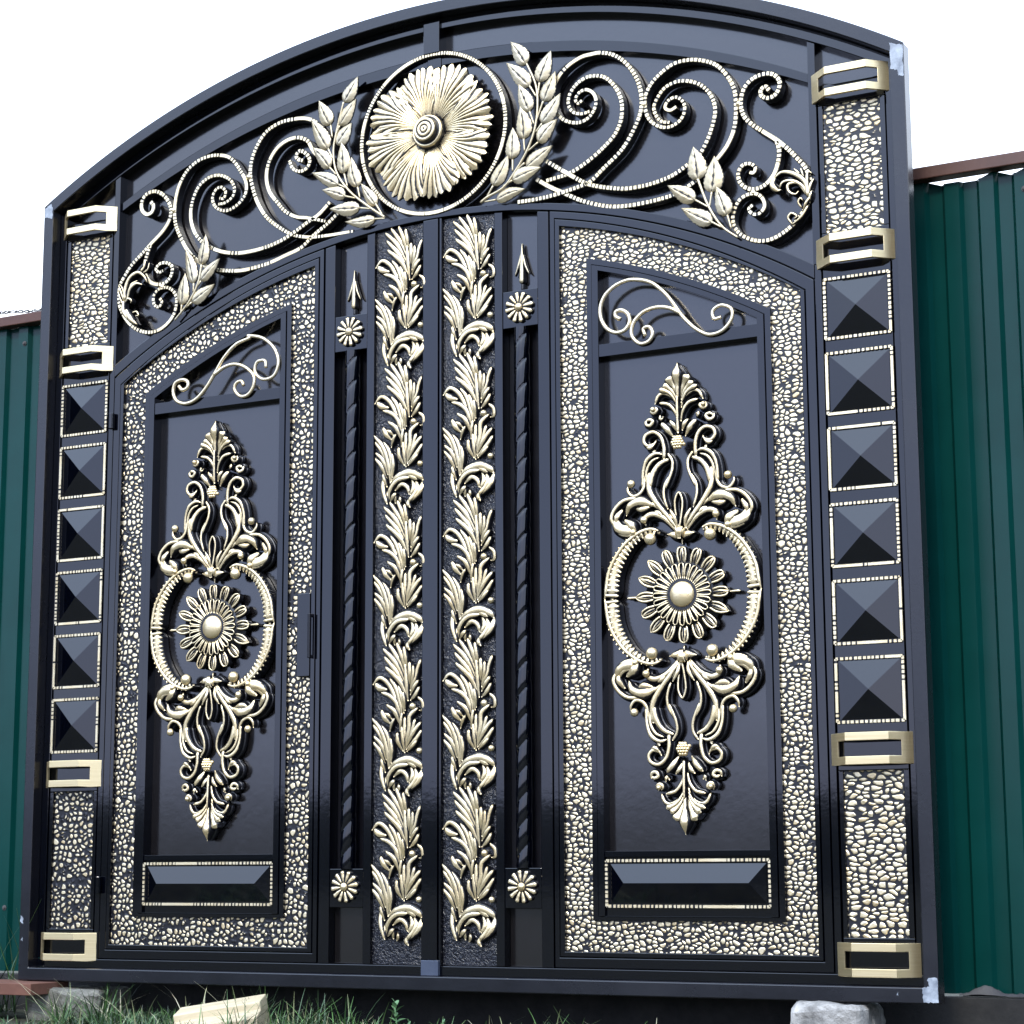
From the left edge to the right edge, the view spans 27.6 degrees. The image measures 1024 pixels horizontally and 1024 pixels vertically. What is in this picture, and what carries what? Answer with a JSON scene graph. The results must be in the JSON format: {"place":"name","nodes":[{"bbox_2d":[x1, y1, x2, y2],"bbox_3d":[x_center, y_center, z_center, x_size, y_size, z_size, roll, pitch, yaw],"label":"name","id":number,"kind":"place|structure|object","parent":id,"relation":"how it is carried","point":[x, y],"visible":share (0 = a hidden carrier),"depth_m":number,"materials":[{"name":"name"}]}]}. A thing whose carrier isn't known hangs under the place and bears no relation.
{"place":"outdoors","nodes":[
{"label":"outdoors","id":0,"kind":"place"},
{"bbox_2d":[0,911,656,1023],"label":"grass","id":1,"kind":"structure","parent":0,"point":[113,1017],"depth_m":6.08,"materials":[{"name":"green plant"}]},
{"bbox_2d":[0,971,1018,1023],"bbox_3d":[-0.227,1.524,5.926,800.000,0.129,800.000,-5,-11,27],"label":"ground","id":2,"kind":"structure","parent":0,"point":[19,1014],"depth_m":6.64,"materials":[{"name":"green plant"}]},
{"bbox_2d":[25,984,132,1020],"bbox_3d":[-1.360,1.567,6.564,0.276,0.153,0.231,-4,-10,22],"label":"concrete block","id":3,"kind":"object","parent":2,"relation":"on","point":[33,1005],"depth_m":6.49,"materials":[{"name":"grey concrete"}]},
{"bbox_2d":[0,979,68,995],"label":"plank","id":4,"kind":"object","parent":3,"relation":"on","point":[12,987],"visible":0.8,"depth_m":6.47,"materials":[{"name":"wood"}]},
{"bbox_2d":[18,0,944,1003],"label":"gate","id":5,"kind":"structure","parent":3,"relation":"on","point":[480,534],"depth_m":6.10,"materials":[{"name":"black metal"}]},
{"bbox_2d":[95,249,325,962],"bbox_3d":[-0.939,0.289,6.529,0.820,2.179,0.069,-5,-11,27],"label":"door","id":6,"kind":"structure","parent":5,"relation":"in","point":[213,715],"depth_m":6.51,"materials":[{"name":"black paint"}]},
{"bbox_2d":[550,212,835,972],"bbox_3d":[0.478,0.156,5.790,0.809,2.179,0.069,-5,-11,27],"label":"door","id":7,"kind":"structure","parent":5,"relation":"in","point":[690,704],"depth_m":5.77,"materials":[{"name":"black paint"}]},
{"bbox_2d":[173,994,269,1023],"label":"wood block","id":8,"kind":"object","parent":2,"relation":"on","point":[184,1015],"depth_m":5.85,"materials":[{"name":"beige wood"}]},
{"bbox_2d":[388,998,404,1023],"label":"weed","id":9,"kind":"object","parent":2,"relation":"on","point":[395,1012],"visible":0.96,"depth_m":5.82,"materials":[{"name":"green plant"}]},
{"bbox_2d":[0,150,1023,1023],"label":"fence","id":10,"kind":"object","parent":2,"relation":"on","point":[970,268],"visible":0.24,"depth_m":5.74,"materials":[{"name":"green metal"}]},
{"bbox_2d":[790,1000,884,1023],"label":"concrete block","id":11,"kind":"object","parent":2,"relation":"on","point":[824,1012],"depth_m":5.32,"materials":[{"name":"grey concrete"}]},
{"bbox_2d":[959,985,1023,997],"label":"spoil","id":12,"kind":"object","parent":2,"relation":"on","point":[985,991],"visible":1,"depth_m":5.44,"materials":[{"name":"grey soil"}]},
{"bbox_2d":[0,0,1023,316],"label":"sky","id":13,"kind":"structure","parent":0,"point":[79,78],"materials":[{"name":"white"}]}
]}

